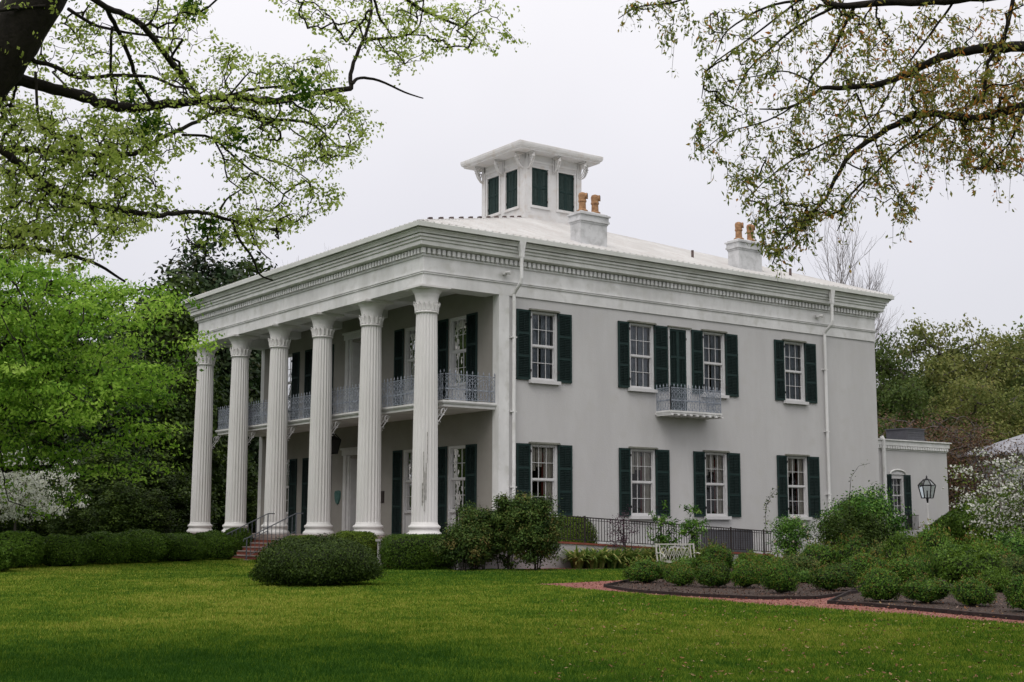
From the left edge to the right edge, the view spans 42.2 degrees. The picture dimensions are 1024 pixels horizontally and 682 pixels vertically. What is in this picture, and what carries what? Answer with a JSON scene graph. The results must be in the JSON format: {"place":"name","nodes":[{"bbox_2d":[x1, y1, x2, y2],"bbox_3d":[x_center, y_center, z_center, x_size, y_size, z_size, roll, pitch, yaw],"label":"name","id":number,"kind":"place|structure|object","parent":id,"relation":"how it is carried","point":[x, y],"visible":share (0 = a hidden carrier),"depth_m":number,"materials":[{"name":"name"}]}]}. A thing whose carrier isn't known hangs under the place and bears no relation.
{"place":"outdoors","nodes":[
{"label":"outdoors","id":0,"kind":"place"},
{"bbox_2d":[0,557,1023,681],"bbox_3d":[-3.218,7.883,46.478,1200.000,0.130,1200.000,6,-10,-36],"label":"ground","id":1,"kind":"structure","parent":0,"point":[481,607],"depth_m":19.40,"materials":[{"name":"green plant"}]},
{"bbox_2d":[0,539,23,570],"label":"hedge bush","id":2,"kind":"object","parent":1,"relation":"on","point":[9,552],"visible":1,"depth_m":40.88,"materials":[{"name":"green plant"}]},
{"bbox_2d":[0,530,45,567],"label":"hedge bush","id":3,"kind":"object","parent":1,"relation":"on","point":[31,544],"visible":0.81,"depth_m":43.65,"materials":[{"name":"green plant"}]},
{"bbox_2d":[0,458,66,536],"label":"dark shrub","id":4,"kind":"object","parent":1,"relation":"on","point":[41,531],"visible":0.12,"depth_m":67.20,"materials":[{"name":"green plant"}]},
{"bbox_2d":[0,445,92,530],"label":"dogwood tree","id":5,"kind":"object","parent":1,"relation":"on","point":[9,508],"visible":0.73,"depth_m":53.85,"materials":[{"name":"grey plant"}]},
{"bbox_2d":[38,534,95,566],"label":"hedge bush","id":6,"kind":"object","parent":1,"relation":"on","point":[65,550],"visible":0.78,"depth_m":45.00,"materials":[{"name":"green plant"}]},
{"bbox_2d":[0,314,136,473],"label":"magnolia tree","id":7,"kind":"object","parent":1,"relation":"on","point":[35,427],"visible":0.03,"depth_m":76.68,"materials":[{"name":"green plant"}]},
{"bbox_2d":[40,493,101,535],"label":"dark shrub","id":8,"kind":"object","parent":1,"relation":"on","point":[71,523],"visible":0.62,"depth_m":60.38,"materials":[{"name":"green plant"}]},
{"bbox_2d":[43,440,148,534],"bbox_3d":[-20.264,7.515,64.045,5.244,5.633,6.086,1,-8,-5],"label":"dark shrub","id":9,"kind":"object","parent":1,"relation":"on","point":[95,489],"visible":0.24,"depth_m":63.46,"materials":[{"name":"green plant"}]},
{"bbox_2d":[85,531,131,563],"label":"hedge bush","id":10,"kind":"object","parent":1,"relation":"on","point":[111,548],"visible":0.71,"depth_m":47.03,"materials":[{"name":"green plant"}]},
{"bbox_2d":[48,334,178,528],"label":"magnolia tree","id":11,"kind":"object","parent":1,"relation":"on","point":[114,430],"visible":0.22,"depth_m":71.45,"materials":[{"name":"green plant"}]},
{"bbox_2d":[0,220,232,520],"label":"maple tree","id":12,"kind":"object","parent":1,"relation":"on","point":[71,319],"visible":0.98,"depth_m":44.15,"materials":[{"name":"green plant"}]},
{"bbox_2d":[77,480,167,535],"bbox_3d":[-17.773,7.998,60.083,3.768,3.487,3.246,5,-9,-33],"label":"dark shrub","id":13,"kind":"object","parent":1,"relation":"on","point":[117,512],"visible":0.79,"depth_m":59.55,"materials":[{"name":"green plant"}]},
{"bbox_2d":[120,529,171,562],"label":"hedge bush","id":14,"kind":"object","parent":1,"relation":"on","point":[147,545],"visible":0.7,"depth_m":48.35,"materials":[{"name":"green plant"}]},
{"bbox_2d":[111,448,190,532],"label":"dark shrub","id":15,"kind":"object","parent":1,"relation":"on","point":[164,482],"visible":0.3,"depth_m":67.65,"materials":[{"name":"green plant"}]},
{"bbox_2d":[123,488,178,533],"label":"dark shrub","id":16,"kind":"object","parent":1,"relation":"on","point":[152,499],"visible":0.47,"depth_m":60.82,"materials":[{"name":"green plant"}]},
{"bbox_2d":[74,266,229,500],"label":"magnolia tree","id":17,"kind":"object","parent":1,"relation":"on","point":[190,325],"visible":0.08,"depth_m":80.33,"materials":[{"name":"green plant"}]},
{"bbox_2d":[129,349,229,529],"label":"magnolia tree","id":18,"kind":"object","parent":1,"relation":"on","point":[185,440],"visible":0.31,"depth_m":73.61,"materials":[{"name":"green plant"}]},
{"bbox_2d":[158,531,209,561],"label":"hedge bush","id":19,"kind":"object","parent":1,"relation":"on","point":[187,546],"visible":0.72,"depth_m":49.77,"materials":[{"name":"green plant"}]},
{"bbox_2d":[167,468,223,531],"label":"dark shrub","id":20,"kind":"object","parent":1,"relation":"on","point":[185,483],"visible":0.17,"depth_m":69.66,"materials":[{"name":"green plant"}]},
{"bbox_2d":[137,223,261,531],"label":"magnolia tree","id":21,"kind":"object","parent":1,"relation":"on","point":[220,274],"visible":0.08,"depth_m":86.89,"materials":[{"name":"green plant"}]},
{"bbox_2d":[194,530,239,559],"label":"hedge bush","id":22,"kind":"object","parent":1,"relation":"on","point":[221,544],"visible":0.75,"depth_m":51.84,"materials":[{"name":"green plant"}]},
{"bbox_2d":[211,450,258,530],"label":"dark shrub","id":23,"kind":"object","parent":1,"relation":"on","point":[252,501],"visible":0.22,"depth_m":77.41,"materials":[{"name":"green plant"}]},
{"bbox_2d":[223,248,277,525],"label":"magnolia tree","id":24,"kind":"object","parent":1,"relation":"on","point":[248,267],"visible":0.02,"depth_m":96.12,"materials":[{"name":"green plant"}]},
{"bbox_2d":[0,0,530,281],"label":"overhanging tree","id":25,"kind":"object","parent":1,"relation":"on","point":[26,26],"visible":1,"depth_m":13.65,"materials":[{"name":"green plant"}]},
{"bbox_2d":[247,533,388,586],"bbox_3d":[-4.788,5.396,32.801,3.500,1.299,3.080,0,-8,0],"label":"round bush","id":26,"kind":"object","parent":1,"relation":"on","point":[330,559],"visible":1,"depth_m":32.05,"materials":[{"name":"green plant"}]},
{"bbox_2d":[332,530,377,555],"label":"hedge bush","id":27,"kind":"object","parent":1,"relation":"on","point":[367,538],"visible":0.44,"depth_m":47.94,"materials":[{"name":"green plant"}]},
{"bbox_2d":[378,533,456,569],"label":"box hedge","id":28,"kind":"object","parent":1,"relation":"on","point":[406,551],"visible":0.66,"depth_m":43.88,"materials":[{"name":"green plant"}]},
{"bbox_2d":[428,520,495,570],"bbox_3d":[-1.582,6.643,43.287,2.214,1.731,1.847,6,-10,-36],"label":"loose shrub","id":29,"kind":"object","parent":1,"relation":"on","point":[466,545],"visible":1,"depth_m":43.03,"materials":[{"name":"green plant"}]},
{"bbox_2d":[387,566,606,568],"bbox_3d":[-1.949,8.095,47.609,10.719,0.001,9.924,-3,-8,21],"label":"planting bed","id":30,"kind":"object","parent":1,"relation":"on","point":[565,568],"visible":0.08,"depth_m":45.95,"materials":[{"name":"soil"}]},
{"bbox_2d":[449,500,501,569],"bbox_3d":[-1.083,6.468,44.279,2.109,2.601,2.096,1,-8,-5],"label":"loose shrub","id":31,"kind":"object","parent":30,"relation":"on","point":[470,513],"visible":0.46,"depth_m":43.96,"materials":[{"name":"green plant"}]},
{"bbox_2d":[487,491,524,569],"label":"loose shrub","id":32,"kind":"object","parent":30,"relation":"on","point":[503,533],"visible":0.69,"depth_m":43.88,"materials":[{"name":"green plant"}]},
{"bbox_2d":[501,490,571,569],"bbox_3d":[0.798,6.244,43.770,2.338,2.663,2.129,-1,-8,7],"label":"loose shrub","id":33,"kind":"object","parent":30,"relation":"on","point":[538,535],"visible":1,"depth_m":43.38,"materials":[{"name":"green plant"}]},
{"bbox_2d":[554,515,597,543],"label":"box hedge","id":34,"kind":"object","parent":30,"relation":"on","point":[580,532],"visible":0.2,"depth_m":49.36,"materials":[{"name":"green plant"}]},
{"bbox_2d":[181,139,893,564],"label":"mansion","id":35,"kind":"structure","parent":1,"relation":"on","point":[535,327],"depth_m":54.51,"materials":[{"name":"grey paint"}]},
{"bbox_2d":[286,459,296,533],"bbox_3d":[-10.532,7.339,62.652,0.372,3.460,2.021,6,-10,-36],"label":"window","id":36,"kind":"structure","parent":35,"relation":"in","point":[291,492],"depth_m":62.12,"materials":[{"name":"paint"}]},
{"bbox_2d":[288,352,299,419],"bbox_3d":[-10.521,2.405,63.333,0.372,3.580,2.021,6,-10,-36],"label":"window","id":37,"kind":"structure","parent":35,"relation":"in","point":[294,358],"depth_m":62.92,"materials":[{"name":"paint"}]},
{"bbox_2d":[301,456,331,533],"bbox_3d":[-8.885,7.000,60.176,0.091,3.460,2.743,6,-10,-36],"label":"window","id":38,"kind":"structure","parent":35,"relation":"in","point":[305,461],"depth_m":61.06,"materials":[{"name":"paint"}]},
{"bbox_2d":[304,344,333,417],"bbox_3d":[-8.874,2.067,60.857,0.091,3.580,2.743,6,-10,-36],"label":"window","id":39,"kind":"structure","parent":35,"relation":"in","point":[308,353],"depth_m":61.68,"materials":[{"name":"paint"}]},
{"bbox_2d":[340,447,357,530],"bbox_3d":[-6.262,6.445,57.135,0.950,3.740,3.140,6,-10,-36],"label":"door","id":40,"kind":"structure","parent":35,"relation":"in","point":[349,489],"depth_m":57.82,"materials":[{"name":"paint"}]},
{"bbox_2d":[342,329,360,412],"bbox_3d":[-6.251,1.477,57.821,0.950,3.910,3.140,6,-10,-36],"label":"door","id":41,"kind":"structure","parent":35,"relation":"in","point":[352,349],"depth_m":58.57,"materials":[{"name":"paint"}]},
{"bbox_2d":[391,449,412,534],"bbox_3d":[-4.226,6.168,54.076,0.372,3.460,2.021,6,-10,-36],"label":"window","id":42,"kind":"structure","parent":35,"relation":"in","point":[396,528],"depth_m":54.30,"materials":[{"name":"paint"}]},
{"bbox_2d":[393,326,415,405],"bbox_3d":[-4.215,1.235,54.757,0.372,3.580,2.021,6,-10,-36],"label":"window","id":43,"kind":"structure","parent":35,"relation":"in","point":[410,333],"depth_m":55.01,"materials":[{"name":"paint"}]},
{"bbox_2d":[438,444,476,533],"bbox_3d":[-2.041,5.763,51.104,0.372,3.460,2.743,6,-10,-36],"label":"window","id":44,"kind":"structure","parent":35,"relation":"in","point":[462,459],"depth_m":51.36,"materials":[{"name":"paint"}]},
{"bbox_2d":[438,312,477,401],"bbox_3d":[-2.030,0.830,51.785,0.372,3.580,2.743,6,-10,-36],"label":"window","id":45,"kind":"structure","parent":35,"relation":"in","point":[463,330],"depth_m":51.92,"materials":[{"name":"paint"}]},
{"bbox_2d":[516,308,571,384],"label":"window","id":46,"kind":"structure","parent":35,"relation":"in","point":[544,337],"depth_m":51.04,"materials":[{"name":"paint"}]},
{"bbox_2d":[516,442,572,516],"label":"window","id":47,"kind":"structure","parent":35,"relation":"in","point":[536,462],"depth_m":50.47,"materials":[{"name":"paint"}]},
{"bbox_2d":[618,320,668,392],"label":"window","id":48,"kind":"structure","parent":35,"relation":"in","point":[641,368],"depth_m":53.96,"materials":[{"name":"paint"}]},
{"bbox_2d":[619,446,669,518],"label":"window","id":49,"kind":"structure","parent":35,"relation":"in","point":[640,468],"depth_m":53.34,"materials":[{"name":"paint"}]},
{"bbox_2d":[667,325,691,410],"bbox_3d":[6.863,1.207,54.995,1.310,3.590,0.410,6,-10,-36],"label":"balcony door","id":50,"kind":"structure","parent":35,"relation":"in","point":[678,337],"depth_m":54.96,"materials":[{"name":"paint"}]},
{"bbox_2d":[691,329,738,398],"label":"window","id":51,"kind":"structure","parent":35,"relation":"in","point":[712,367],"depth_m":56.37,"materials":[{"name":"paint"}]},
{"bbox_2d":[693,450,740,519],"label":"window","id":52,"kind":"structure","parent":35,"relation":"in","point":[713,470],"depth_m":55.71,"materials":[{"name":"paint"}]},
{"bbox_2d":[774,339,817,404],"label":"window","id":53,"kind":"structure","parent":35,"relation":"in","point":[791,357],"depth_m":59.23,"materials":[{"name":"paint"}]},
{"bbox_2d":[777,454,820,519],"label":"window","id":54,"kind":"structure","parent":35,"relation":"in","point":[795,497],"depth_m":58.64,"materials":[{"name":"paint"}]},
{"bbox_2d":[436,541,774,569],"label":"access ramp","id":55,"kind":"structure","parent":1,"relation":"on","point":[567,546],"depth_m":46.62,"materials":[{"name":"concrete"}]},
{"bbox_2d":[456,510,771,553],"bbox_3d":[4.248,7.062,48.658,15.126,1.616,0.050,6,-10,-36],"label":"ramp railing","id":56,"kind":"object","parent":55,"relation":"on","point":[711,529],"visible":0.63,"depth_m":49.46,"materials":[{"name":"metal"}]},
{"bbox_2d":[645,500,680,561],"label":"leggy shrub","id":57,"kind":"object","parent":1,"relation":"on","point":[663,538],"visible":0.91,"depth_m":48.21,"materials":[{"name":"green plant"}]},
{"bbox_2d":[534,596,1023,681],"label":"fallen leaves","id":58,"kind":"object","parent":1,"relation":"on","point":[805,641],"visible":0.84,"depth_m":16.68,"materials":[{"name":"brown plant"}]},
{"bbox_2d":[612,566,1022,614],"bbox_3d":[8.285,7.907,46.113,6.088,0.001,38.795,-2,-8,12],"label":"mulch bed","id":59,"kind":"object","parent":1,"relation":"on","point":[697,589],"visible":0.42,"depth_m":31.24,"materials":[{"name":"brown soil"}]},
{"bbox_2d":[622,553,664,582],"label":"shrub","id":60,"kind":"object","parent":59,"relation":"on","point":[647,569],"visible":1,"depth_m":34.40,"materials":[{"name":"green plant"}]},
{"bbox_2d":[663,559,696,585],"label":"shrub","id":61,"kind":"object","parent":59,"relation":"on","point":[679,574],"visible":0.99,"depth_m":32.83,"materials":[{"name":"green plant"}]},
{"bbox_2d":[676,504,710,555],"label":"leggy shrub","id":62,"kind":"object","parent":59,"relation":"on","point":[689,524],"visible":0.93,"depth_m":49.19,"materials":[{"name":"green plant"}]},
{"bbox_2d":[689,536,735,570],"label":"border shrub","id":63,"kind":"object","parent":59,"relation":"on","point":[709,552],"visible":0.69,"depth_m":37.09,"materials":[{"name":"green plant"}]},
{"bbox_2d":[693,558,731,586],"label":"shrub","id":64,"kind":"object","parent":59,"relation":"on","point":[714,574],"visible":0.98,"depth_m":32.06,"materials":[{"name":"green plant"}]},
{"bbox_2d":[701,529,752,552],"bbox_3d":[8.845,8.408,54.551,2.260,1.310,0.820,6,-10,-36],"label":"air conditioner","id":65,"kind":"object","parent":59,"relation":"on","point":[737,538],"visible":0.3,"depth_m":54.25,"materials":[{"name":"metal"}]},
{"bbox_2d":[604,584,859,599],"bbox_3d":[4.241,5.575,29.495,6.158,0.078,3.599,-4,-9,25],"label":"bed edging","id":66,"kind":"object","parent":59,"relation":"on","point":[731,596],"visible":0.91,"depth_m":28.02,"materials":[{"name":"red brick"}]},
{"bbox_2d":[729,551,762,587],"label":"shrub","id":67,"kind":"object","parent":59,"relation":"on","point":[746,572],"visible":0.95,"depth_m":31.73,"materials":[{"name":"green plant"}]},
{"bbox_2d":[759,552,802,592],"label":"shrub","id":68,"kind":"object","parent":59,"relation":"on","point":[780,576],"visible":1,"depth_m":29.37,"materials":[{"name":"green plant"}]},
{"bbox_2d":[763,510,814,556],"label":"rose bush","id":69,"kind":"object","parent":59,"relation":"on","point":[790,545],"visible":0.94,"depth_m":45.76,"materials":[{"name":"green plant"}]},
{"bbox_2d":[797,537,834,568],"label":"border shrub","id":70,"kind":"object","parent":59,"relation":"on","point":[821,553],"visible":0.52,"depth_m":38.48,"materials":[{"name":"green plant"}]},
{"bbox_2d":[808,560,860,589],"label":"shrub","id":71,"kind":"object","parent":59,"relation":"on","point":[828,576],"visible":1,"depth_m":30.68,"materials":[{"name":"green plant"}]},
{"bbox_2d":[830,528,870,564],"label":"border shrub","id":72,"kind":"object","parent":59,"relation":"on","point":[843,551],"visible":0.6,"depth_m":37.66,"materials":[{"name":"green plant"}]},
{"bbox_2d":[618,0,1023,277],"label":"willow oak","id":73,"kind":"object","parent":1,"relation":"on","point":[979,100],"visible":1,"depth_m":13.99,"materials":[{"name":"green plant"}]},
{"bbox_2d":[803,499,897,547],"bbox_3d":[11.741,6.632,45.574,3.199,2.666,3.273,-3,-8,20],"label":"shrub","id":74,"kind":"object","parent":1,"relation":"on","point":[846,525],"visible":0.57,"depth_m":45.21,"materials":[{"name":"green plant"}]},
{"bbox_2d":[818,239,908,381],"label":"bare tree","id":75,"kind":"object","parent":1,"relation":"on","point":[853,278],"visible":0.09,"depth_m":112.78,"materials":[{"name":"grey plant"}]},
{"bbox_2d":[813,480,914,544],"bbox_3d":[12.256,6.448,46.870,4.314,3.162,3.576,6,-10,-36],"label":"shrub","id":76,"kind":"object","parent":1,"relation":"on","point":[877,503],"visible":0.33,"depth_m":46.59,"materials":[{"name":"green plant"}]},
{"bbox_2d":[809,210,959,386],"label":"bare tree","id":77,"kind":"object","parent":1,"relation":"on","point":[839,265],"visible":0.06,"depth_m":102.42,"materials":[{"name":"grey plant"}]},
{"bbox_2d":[875,327,953,436],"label":"leafy tree","id":78,"kind":"object","parent":1,"relation":"on","point":[885,362],"visible":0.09,"depth_m":100.65,"materials":[{"name":"green plant"}]},
{"bbox_2d":[878,428,951,536],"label":"annex","id":79,"kind":"object","parent":1,"relation":"on","point":[910,459],"visible":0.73,"depth_m":67.88,"materials":[{"name":"grey paint"}]},
{"bbox_2d":[887,469,918,529],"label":"window","id":80,"kind":"structure","parent":79,"relation":"in","point":[895,482],"depth_m":67.20,"materials":[{"name":"paint"}]},
{"bbox_2d":[878,373,980,503],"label":"leafy tree","id":81,"kind":"object","parent":1,"relation":"on","point":[900,399],"visible":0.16,"depth_m":90.46,"materials":[{"name":"green plant"}]},
{"bbox_2d":[836,577,1023,615],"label":"mulch bed","id":82,"kind":"object","parent":1,"relation":"on","point":[953,605],"visible":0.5,"depth_m":25.53,"materials":[{"name":"brown soil"}]},
{"bbox_2d":[841,547,890,579],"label":"border shrub","id":83,"kind":"object","parent":82,"relation":"on","point":[856,561],"visible":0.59,"depth_m":34.03,"materials":[{"name":"green plant"}]},
{"bbox_2d":[855,559,902,600],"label":"shrub","id":84,"kind":"object","parent":82,"relation":"on","point":[878,583],"visible":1,"depth_m":26.25,"materials":[{"name":"green plant"}]},
{"bbox_2d":[880,527,925,563],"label":"border shrub","id":85,"kind":"object","parent":82,"relation":"on","point":[894,543],"visible":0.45,"depth_m":36.70,"materials":[{"name":"green plant"}]},
{"bbox_2d":[883,549,935,584],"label":"border shrub","id":86,"kind":"object","parent":82,"relation":"on","point":[905,568],"visible":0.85,"depth_m":32.04,"materials":[{"name":"green plant"}]},
{"bbox_2d":[904,540,933,577],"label":"border shrub","id":87,"kind":"object","parent":82,"relation":"on","point":[923,551],"visible":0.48,"depth_m":34.26,"materials":[{"name":"green plant"}]},
{"bbox_2d":[898,570,951,602],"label":"shrub","id":88,"kind":"object","parent":82,"relation":"on","point":[925,589],"visible":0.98,"depth_m":25.78,"materials":[{"name":"green plant"}]},
{"bbox_2d":[914,519,956,577],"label":"border shrub","id":89,"kind":"object","parent":82,"relation":"on","point":[931,537],"visible":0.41,"depth_m":38.12,"materials":[{"name":"green plant"}]},
{"bbox_2d":[930,540,1006,584],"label":"border shrub","id":90,"kind":"object","parent":82,"relation":"on","point":[955,564],"visible":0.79,"depth_m":31.46,"materials":[{"name":"green plant"}]},
{"bbox_2d":[948,570,996,605],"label":"shrub","id":91,"kind":"object","parent":82,"relation":"on","point":[970,591],"visible":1,"depth_m":24.85,"materials":[{"name":"green plant"}]},
{"bbox_2d":[941,447,1023,543],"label":"dogwood tree","id":92,"kind":"object","parent":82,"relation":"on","point":[1018,502],"visible":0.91,"depth_m":42.09,"materials":[{"name":"grey plant"}]},
{"bbox_2d":[946,498,1023,544],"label":"evergreen shrub","id":93,"kind":"object","parent":82,"relation":"on","point":[956,528],"visible":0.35,"depth_m":59.05,"materials":[{"name":"green plant"}]},
{"bbox_2d":[977,566,1011,591],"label":"border shrub","id":94,"kind":"object","parent":82,"relation":"on","point":[997,577],"visible":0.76,"depth_m":30.10,"materials":[{"name":"green plant"}]},
{"bbox_2d":[990,522,1023,560],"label":"border shrub","id":95,"kind":"object","parent":82,"relation":"on","point":[1016,544],"visible":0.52,"depth_m":37.58,"materials":[{"name":"green plant"}]},
{"bbox_2d":[1001,568,1023,609],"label":"shrub","id":96,"kind":"object","parent":82,"relation":"on","point":[1013,591],"visible":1,"depth_m":23.29,"materials":[{"name":"green plant"}]},
{"bbox_2d":[877,404,999,509],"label":"twiggy shrub","id":97,"kind":"object","parent":1,"relation":"on","point":[910,424],"visible":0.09,"depth_m":82.26,"materials":[{"name":"brown plant"}]},
{"bbox_2d":[877,307,1015,402],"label":"leafy tree","id":98,"kind":"object","parent":1,"relation":"on","point":[920,334],"visible":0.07,"depth_m":104.34,"materials":[{"name":"green plant"}]},
{"bbox_2d":[898,367,1023,495],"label":"leafy tree","id":99,"kind":"object","parent":1,"relation":"on","point":[960,401],"visible":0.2,"depth_m":89.72,"materials":[{"name":"green plant"}]},
{"bbox_2d":[911,321,1023,423],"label":"leafy tree","id":100,"kind":"object","parent":1,"relation":"on","point":[1014,356],"visible":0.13,"depth_m":98.37,"materials":[{"name":"green plant"}]},
{"bbox_2d":[922,407,1023,510],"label":"twiggy shrub","id":101,"kind":"object","parent":1,"relation":"on","point":[956,458],"visible":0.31,"depth_m":77.56,"materials":[{"name":"brown plant"}]},
{"bbox_2d":[958,434,1023,498],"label":"roof","id":102,"kind":"structure","parent":1,"relation":"on","point":[1013,446],"depth_m":79.57,"materials":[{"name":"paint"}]},
{"bbox_2d":[0,0,1023,386],"label":"sky","id":103,"kind":"structure","parent":0,"point":[583,84],"materials":[{"name":"white"}]},
{"bbox_2d":[545,580,1023,622],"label":"brick path","id":104,"kind":"structure","parent":0,"point":[594,585],"depth_m":25.86,"materials":[{"name":"brick"}]},
{"bbox_2d":[827,600,1023,620],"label":"bed edging","id":105,"kind":"object","parent":104,"relation":"on","point":[980,614],"visible":0.97,"depth_m":23.32,"materials":[{"name":"red brick"}]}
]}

